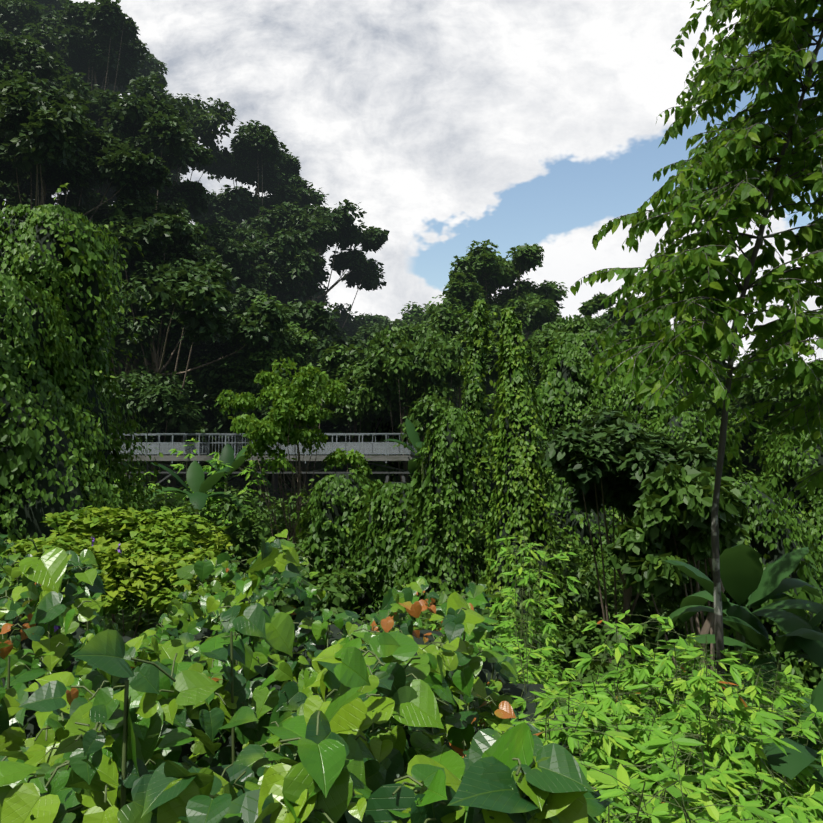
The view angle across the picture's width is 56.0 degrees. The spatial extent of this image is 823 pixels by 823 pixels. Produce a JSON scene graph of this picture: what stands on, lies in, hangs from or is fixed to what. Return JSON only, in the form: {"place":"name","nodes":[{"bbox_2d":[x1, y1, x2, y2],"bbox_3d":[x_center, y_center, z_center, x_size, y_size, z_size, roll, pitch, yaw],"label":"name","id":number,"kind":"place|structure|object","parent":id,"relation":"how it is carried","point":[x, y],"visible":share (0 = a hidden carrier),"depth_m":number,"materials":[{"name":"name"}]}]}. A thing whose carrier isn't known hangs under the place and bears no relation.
{"place":"outdoors","nodes":[
{"label":"outdoors","id":0,"kind":"place"},
{"bbox_2d":[90,338,315,554],"bbox_3d":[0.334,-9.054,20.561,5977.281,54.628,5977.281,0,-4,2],"label":"terrain ground","id":1,"kind":"structure","parent":0,"point":[204,464],"depth_m":66.70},
{"bbox_2d":[0,65,64,217],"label":"forest tree","id":2,"kind":"object","parent":1,"relation":"on","point":[8,77],"visible":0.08,"depth_m":53.81,"materials":[{"name":"green plant"}]},
{"bbox_2d":[0,34,65,94],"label":"forest tree","id":3,"kind":"object","parent":1,"relation":"on","point":[40,63],"visible":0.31,"depth_m":60.63,"materials":[{"name":"green plant"}]},
{"bbox_2d":[0,29,65,217],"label":"forest tree","id":4,"kind":"object","parent":1,"relation":"on","point":[7,44],"visible":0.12,"depth_m":61.30,"materials":[{"name":"green plant"}]},
{"bbox_2d":[33,0,65,13],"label":"forest tree","id":5,"kind":"object","parent":1,"relation":"on","point":[41,2],"depth_m":95.44,"materials":[{"name":"green plant"}]},
{"bbox_2d":[0,0,100,84],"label":"forest tree","id":6,"kind":"object","parent":1,"relation":"on","point":[16,16],"visible":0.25,"depth_m":77.20,"materials":[{"name":"green plant"}]},
{"bbox_2d":[0,273,151,629],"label":"vine wall","id":7,"kind":"structure","parent":1,"relation":"on","point":[40,456],"depth_m":20.07,"materials":[{"name":"green plant"}]},
{"bbox_2d":[0,183,166,627],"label":"vine wall","id":8,"kind":"structure","parent":1,"relation":"on","point":[55,250],"depth_m":23.77,"materials":[{"name":"green plant"}]},
{"bbox_2d":[21,0,149,199],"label":"forest tree","id":9,"kind":"object","parent":1,"relation":"on","point":[102,34],"visible":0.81,"depth_m":77.20,"materials":[{"name":"green plant"}]},
{"bbox_2d":[0,71,172,220],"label":"forest tree","id":10,"kind":"object","parent":1,"relation":"on","point":[47,137],"visible":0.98,"depth_m":49.76,"materials":[{"name":"green plant"}]},
{"bbox_2d":[53,535,121,669],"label":"flower spikes","id":11,"kind":"object","parent":1,"relation":"on","point":[56,627],"visible":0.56,"depth_m":12.60,"materials":[{"name":"purple plant"}]},
{"bbox_2d":[40,0,141,41],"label":"forest tree","id":12,"kind":"object","parent":1,"relation":"on","point":[57,4],"visible":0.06,"depth_m":96.79,"materials":[{"name":"green plant"}]},
{"bbox_2d":[20,65,196,381],"bbox_3d":[-25.953,-14.754,65.897,14.654,29.020,14.811,0,-4,2],"label":"forest tree","id":13,"kind":"object","parent":1,"relation":"on","point":[125,116],"visible":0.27,"depth_m":63.42,"materials":[{"name":"green plant"}]},
{"bbox_2d":[0,505,232,637],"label":"bush","id":14,"kind":"object","parent":1,"relation":"on","point":[131,527],"visible":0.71,"depth_m":14.05,"materials":[{"name":"green plant"}]},
{"bbox_2d":[87,276,172,628],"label":"vine wall","id":15,"kind":"structure","parent":1,"relation":"on","point":[120,473],"depth_m":25.64,"materials":[{"name":"green plant"}]},
{"bbox_2d":[54,111,216,380],"bbox_3d":[-22.310,-10.561,62.492,11.738,26.346,12.260,0,-4,2],"label":"forest tree","id":16,"kind":"object","parent":1,"relation":"on","point":[170,142],"visible":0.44,"depth_m":61.85,"materials":[{"name":"green plant"}]},
{"bbox_2d":[100,51,183,109],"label":"forest tree","id":17,"kind":"object","parent":1,"relation":"on","point":[152,63],"visible":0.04,"depth_m":96.30,"materials":[{"name":"green plant"}]},
{"bbox_2d":[34,541,258,637],"bbox_3d":[-4.450,6.753,13.039,3.764,9.089,4.227,1,-4,-11],"label":"bush","id":18,"kind":"object","parent":1,"relation":"on","point":[157,578],"visible":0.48,"depth_m":12.38,"materials":[{"name":"green plant"}]},
{"bbox_2d":[58,190,234,469],"bbox_3d":[-19.741,-5.361,52.365,12.528,20.845,11.670,2,-4,-33],"label":"forest tree","id":19,"kind":"object","parent":1,"relation":"on","point":[138,206],"visible":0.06,"depth_m":51.98,"materials":[{"name":"green plant"}]},
{"bbox_2d":[92,255,201,476],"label":"tree","id":20,"kind":"object","parent":1,"relation":"on","point":[146,332],"visible":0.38,"depth_m":48.93,"materials":[{"name":"green plant"}]},
{"bbox_2d":[96,362,214,496],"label":"tree","id":21,"kind":"object","parent":1,"relation":"on","point":[162,405],"visible":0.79,"depth_m":45.93,"materials":[{"name":"green plant"}]},
{"bbox_2d":[92,86,237,184],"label":"forest tree","id":22,"kind":"object","parent":1,"relation":"on","point":[204,122],"visible":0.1,"depth_m":79.73,"materials":[{"name":"green plant"}]},
{"bbox_2d":[108,306,239,462],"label":"tree","id":23,"kind":"object","parent":1,"relation":"on","point":[211,348],"visible":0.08,"depth_m":52.34,"materials":[{"name":"green plant"}]},
{"bbox_2d":[136,348,222,489],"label":"tree","id":24,"kind":"object","parent":1,"relation":"on","point":[181,367],"visible":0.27,"depth_m":50.85,"materials":[{"name":"green plant"}]},
{"bbox_2d":[80,208,290,492],"bbox_3d":[-14.913,-3.027,49.447,13.308,19.958,19.718,3,-5,-43],"label":"forest tree","id":25,"kind":"object","parent":1,"relation":"on","point":[201,293],"visible":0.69,"depth_m":48.00,"materials":[{"name":"green plant"}]},
{"bbox_2d":[113,438,280,531],"bbox_3d":[-10.559,6.854,36.250,9.210,11.332,3.362,0,-4,2],"label":"shrub","id":26,"kind":"object","parent":1,"relation":"on","point":[217,484],"visible":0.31,"depth_m":36.26,"materials":[{"name":"green plant"}]},
{"bbox_2d":[147,460,248,524],"bbox_3d":[-9.149,8.009,32.712,4.113,11.900,3.289,-1,-4,13],"label":"banana plant","id":27,"kind":"object","parent":1,"relation":"on","point":[199,484],"visible":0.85,"depth_m":33.13,"materials":[{"name":"green plant"}]},
{"bbox_2d":[189,188,250,226],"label":"forest tree","id":28,"kind":"object","parent":1,"relation":"on","point":[221,197],"depth_m":101.68,"materials":[{"name":"green plant"}]},
{"bbox_2d":[192,219,276,349],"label":"forest tree","id":29,"kind":"object","parent":1,"relation":"on","point":[231,252],"visible":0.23,"depth_m":65.10,"materials":[{"name":"green plant"}]},
{"bbox_2d":[203,443,271,518],"bbox_3d":[-8.940,7.211,37.811,4.244,11.507,3.852,0,-4,2],"label":"banana plant","id":30,"kind":"object","parent":1,"relation":"on","point":[227,457],"visible":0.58,"depth_m":38.65,"materials":[{"name":"green plant"}]},
{"bbox_2d":[175,361,304,505],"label":"forest tree","id":31,"kind":"object","parent":1,"relation":"on","point":[219,422],"visible":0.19,"depth_m":49.55,"materials":[{"name":"green plant"}]},
{"bbox_2d":[198,210,283,319],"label":"forest tree","id":32,"kind":"object","parent":1,"relation":"on","point":[239,235],"visible":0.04,"depth_m":74.51,"materials":[{"name":"green plant"}]},
{"bbox_2d":[188,119,328,227],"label":"tree","id":33,"kind":"object","parent":1,"relation":"on","point":[262,160],"visible":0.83,"depth_m":81.66,"materials":[{"name":"green plant"}]},
{"bbox_2d":[218,294,319,500],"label":"tree","id":34,"kind":"object","parent":1,"relation":"on","point":[288,341],"visible":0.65,"depth_m":51.23,"materials":[{"name":"green plant"}]},
{"bbox_2d":[110,433,432,489],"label":"canopy walkway","id":35,"kind":"structure","parent":1,"relation":"on","point":[375,447],"depth_m":43.35,"materials":[{"name":"paint"}]},
{"bbox_2d":[224,225,329,307],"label":"forest tree","id":36,"kind":"object","parent":1,"relation":"on","point":[289,269],"visible":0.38,"depth_m":70.39,"materials":[{"name":"green plant"}]},
{"bbox_2d":[198,354,369,499],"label":"forest tree","id":37,"kind":"object","parent":1,"relation":"on","point":[212,380],"visible":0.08,"depth_m":50.06,"materials":[{"name":"green plant"}]},
{"bbox_2d":[238,223,329,306],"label":"forest tree","id":38,"kind":"object","parent":1,"relation":"on","point":[321,299],"depth_m":91.97,"materials":[{"name":"green plant"}]},
{"bbox_2d":[214,357,371,542],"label":"tree","id":39,"kind":"object","parent":1,"relation":"on","point":[292,406],"visible":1,"depth_m":35.38,"materials":[{"name":"green plant"}]},
{"bbox_2d":[0,529,613,822],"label":"leafy bush","id":40,"kind":"object","parent":1,"relation":"on","point":[235,707],"visible":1,"depth_m":4.84,"materials":[{"name":"green plant"}]},
{"bbox_2d":[237,199,389,327],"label":"tree","id":41,"kind":"object","parent":1,"relation":"on","point":[319,227],"visible":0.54,"depth_m":78.72,"materials":[{"name":"green plant"}]},
{"bbox_2d":[271,299,369,499],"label":"forest tree","id":42,"kind":"object","parent":1,"relation":"on","point":[317,318],"visible":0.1,"depth_m":58.05,"materials":[{"name":"green plant"}]},
{"bbox_2d":[271,466,382,624],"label":"vine tree","id":43,"kind":"object","parent":1,"relation":"on","point":[332,511],"visible":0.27,"depth_m":31.86,"materials":[{"name":"green plant"}]},
{"bbox_2d":[308,363,354,488],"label":"forest tree","id":44,"kind":"object","parent":1,"relation":"on","point":[317,466],"depth_m":52.41,"materials":[{"name":"green plant"}]},
{"bbox_2d":[314,329,367,368],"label":"forest tree","id":45,"kind":"object","parent":1,"relation":"on","point":[338,334],"visible":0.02,"depth_m":75.94,"materials":[{"name":"green plant"}]},
{"bbox_2d":[296,343,414,470],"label":"tree","id":46,"kind":"object","parent":1,"relation":"on","point":[341,364],"visible":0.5,"depth_m":47.77,"materials":[{"name":"green plant"}]},
{"bbox_2d":[327,325,397,358],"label":"forest tree","id":47,"kind":"object","parent":1,"relation":"on","point":[371,331],"visible":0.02,"depth_m":74.73,"materials":[{"name":"green plant"}]},
{"bbox_2d":[326,303,423,338],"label":"forest tree","id":48,"kind":"object","parent":1,"relation":"on","point":[355,324],"visible":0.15,"depth_m":94.50,"materials":[{"name":"green plant"}]},
{"bbox_2d":[328,475,427,625],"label":"vine tree","id":49,"kind":"object","parent":1,"relation":"on","point":[387,502],"visible":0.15,"depth_m":30.12,"materials":[{"name":"green plant"}]},
{"bbox_2d":[352,383,426,485],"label":"vine tree","id":50,"kind":"object","parent":1,"relation":"on","point":[384,426],"visible":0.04,"depth_m":49.38,"materials":[{"name":"green plant"}]},
{"bbox_2d":[292,378,493,470],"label":"forest tree","id":51,"kind":"object","parent":1,"relation":"on","point":[446,399],"depth_m":58.03,"materials":[{"name":"green plant"}]},
{"bbox_2d":[384,417,427,479],"bbox_3d":[0.442,7.914,39.555,2.913,15.365,4.008,-3,-4,37],"label":"banana plant","id":52,"kind":"object","parent":1,"relation":"on","point":[412,434],"visible":0.38,"depth_m":40.45,"materials":[{"name":"green plant"}]},
{"bbox_2d":[348,325,468,482],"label":"tree","id":53,"kind":"object","parent":1,"relation":"on","point":[429,361],"visible":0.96,"depth_m":45.46,"materials":[{"name":"green plant"}]},
{"bbox_2d":[392,301,439,326],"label":"forest tree","id":54,"kind":"object","parent":1,"relation":"on","point":[417,311],"visible":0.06,"depth_m":95.16,"materials":[{"name":"green plant"}]},
{"bbox_2d":[377,404,500,624],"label":"climbing vine","id":55,"kind":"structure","parent":1,"relation":"on","point":[442,562],"depth_m":28.18,"materials":[{"name":"green plant"}]},
{"bbox_2d":[394,294,502,409],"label":"tree","id":56,"kind":"object","parent":1,"relation":"on","point":[447,323],"visible":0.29,"depth_m":54.14,"materials":[{"name":"green plant"}]},
{"bbox_2d":[83,448,822,822],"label":"understory shrubs","id":57,"kind":"object","parent":1,"relation":"on","point":[251,534],"visible":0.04,"depth_m":29.62,"materials":[{"name":"green plant"}]},
{"bbox_2d":[408,420,502,491],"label":"hanging vines","id":58,"kind":"object","parent":1,"relation":"on","point":[409,478],"depth_m":49.47,"materials":[{"name":"green plant"}]},
{"bbox_2d":[443,299,501,579],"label":"hanging vines","id":59,"kind":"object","parent":1,"relation":"on","point":[475,407],"depth_m":41.09,"materials":[{"name":"green plant"}]},
{"bbox_2d":[453,379,499,420],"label":"forest tree","id":60,"kind":"object","parent":1,"relation":"on","point":[489,389],"visible":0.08,"depth_m":62.06,"materials":[{"name":"green plant"}]},
{"bbox_2d":[422,306,532,400],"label":"hanging vines","id":61,"kind":"object","parent":1,"relation":"on","point":[523,334],"depth_m":78.31,"materials":[{"name":"green plant"}]},
{"bbox_2d":[422,239,568,402],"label":"tree","id":62,"kind":"object","parent":1,"relation":"on","point":[473,273],"visible":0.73,"depth_m":68.03,"materials":[{"name":"green plant"}]},
{"bbox_2d":[488,443,502,514],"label":"hanging vines","id":63,"kind":"object","parent":1,"relation":"on","point":[492,484],"depth_m":50.87,"materials":[{"name":"green plant"}]},
{"bbox_2d":[429,532,580,713],"bbox_3d":[1.528,6.681,12.225,2.568,9.473,5.506,0,-4,2],"label":"leafy shrub","id":64,"kind":"object","parent":1,"relation":"on","point":[547,627],"visible":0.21,"depth_m":12.60,"materials":[{"name":"green plant"}]},
{"bbox_2d":[486,359,544,435],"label":"hanging vines","id":65,"kind":"object","parent":1,"relation":"on","point":[536,385],"depth_m":59.16,"materials":[{"name":"green plant"}]},
{"bbox_2d":[457,306,594,673],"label":"climbing vine","id":66,"kind":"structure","parent":1,"relation":"on","point":[522,490],"depth_m":27.16,"materials":[{"name":"green plant"}]},
{"bbox_2d":[522,317,563,346],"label":"forest tree","id":67,"kind":"object","parent":1,"relation":"on","point":[531,334],"visible":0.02,"depth_m":81.05,"materials":[{"name":"green plant"}]},
{"bbox_2d":[473,331,628,602],"bbox_3d":[9.278,5.889,40.702,13.278,20.518,12.786,0,-4,2],"label":"vine tree","id":68,"kind":"object","parent":1,"relation":"on","point":[571,381],"visible":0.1,"depth_m":39.42,"materials":[{"name":"green plant"}]},
{"bbox_2d":[523,328,623,384],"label":"hanging vines","id":69,"kind":"object","parent":1,"relation":"on","point":[538,346],"visible":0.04,"depth_m":47.18,"materials":[{"name":"green plant"}]},
{"bbox_2d":[528,314,620,380],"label":"tree","id":70,"kind":"object","parent":1,"relation":"on","point":[576,326],"visible":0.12,"depth_m":49.17,"materials":[{"name":"green plant"}]},
{"bbox_2d":[573,312,607,321],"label":"forest tree","id":71,"kind":"object","parent":1,"relation":"on","point":[596,317],"depth_m":95.76,"materials":[{"name":"green plant"}]},
{"bbox_2d":[415,609,822,822],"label":"leafy shrub","id":72,"kind":"object","parent":1,"relation":"on","point":[686,776],"visible":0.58,"depth_m":6.84,"materials":[{"name":"green plant"}]},
{"bbox_2d":[537,407,717,662],"bbox_3d":[7.038,6.994,24.959,6.012,14.397,4.946,0,-4,2],"label":"tree","id":73,"kind":"object","parent":1,"relation":"on","point":[608,458],"visible":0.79,"depth_m":24.13,"materials":[{"name":"green plant"}]},
{"bbox_2d":[577,287,683,341],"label":"tree","id":74,"kind":"object","parent":1,"relation":"on","point":[593,306],"visible":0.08,"depth_m":63.09,"materials":[{"name":"green plant"}]},
{"bbox_2d":[572,369,730,611],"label":"vine tree","id":75,"kind":"object","parent":1,"relation":"on","point":[621,398],"visible":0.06,"depth_m":37.62,"materials":[{"name":"green plant"}]},
{"bbox_2d":[583,410,754,653],"bbox_3d":[11.516,7.605,33.958,10.515,15.517,10.407,0,-4,2],"label":"vine tree","id":76,"kind":"object","parent":1,"relation":"on","point":[681,426],"visible":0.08,"depth_m":33.85,"materials":[{"name":"green plant"}]},
{"bbox_2d":[599,460,753,714],"bbox_3d":[7.622,7.708,21.612,3.826,12.711,4.381,-3,-5,39],"label":"tree","id":77,"kind":"object","parent":1,"relation":"on","point":[671,518],"visible":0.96,"depth_m":20.81,"materials":[{"name":"green plant"}]},
{"bbox_2d":[614,329,743,420],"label":"tree","id":78,"kind":"object","parent":1,"relation":"on","point":[716,352],"visible":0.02,"depth_m":43.27,"materials":[{"name":"green plant"}]},
{"bbox_2d":[570,0,822,755],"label":"slender tree","id":79,"kind":"object","parent":1,"relation":"on","point":[731,162],"visible":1,"depth_m":8.30,"materials":[{"name":"green plant"}]},
{"bbox_2d":[649,473,822,747],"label":"vine tree","id":80,"kind":"object","parent":1,"relation":"on","point":[775,539],"visible":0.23,"depth_m":23.34,"materials":[{"name":"green plant"}]},
{"bbox_2d":[650,678,822,813],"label":"banana plant","id":81,"kind":"object","parent":1,"relation":"on","point":[792,764],"visible":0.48,"depth_m":7.08,"materials":[{"name":"green plant"}]},
{"bbox_2d":[655,543,822,668],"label":"banana plant","id":82,"kind":"object","parent":1,"relation":"on","point":[743,575],"visible":0.75,"depth_m":12.52,"materials":[{"name":"green plant"}]},
{"bbox_2d":[658,0,822,523],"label":"slender tree","id":83,"kind":"object","parent":1,"relation":"on","point":[801,417],"visible":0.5,"depth_m":9.34,"materials":[{"name":"green plant"}]},
{"bbox_2d":[666,602,822,738],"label":"banana plant","id":84,"kind":"object","parent":1,"relation":"on","point":[746,624],"visible":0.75,"depth_m":11.71,"materials":[{"name":"green plant"}]},
{"bbox_2d":[726,422,764,481],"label":"tree","id":85,"kind":"object","parent":1,"relation":"on","point":[746,463],"visible":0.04,"depth_m":42.72,"materials":[{"name":"green plant"}]},
{"bbox_2d":[705,337,806,469],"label":"tree","id":86,"kind":"object","parent":1,"relation":"on","point":[748,449],"visible":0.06,"depth_m":40.28,"materials":[{"name":"green plant"}]},
{"bbox_2d":[726,358,822,493],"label":"tree","id":87,"kind":"object","parent":1,"relation":"on","point":[794,391],"visible":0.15,"depth_m":37.75,"materials":[{"name":"green plant"}]},
{"bbox_2d":[745,428,822,584],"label":"vine tree","id":88,"kind":"object","parent":1,"relation":"on","point":[792,463],"visible":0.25,"depth_m":29.89,"materials":[{"name":"green plant"}]},
{"bbox_2d":[4,0,822,375],"label":"sky","id":89,"kind":"structure","parent":0,"point":[452,124],"materials":[{"name":"white"}]}
]}

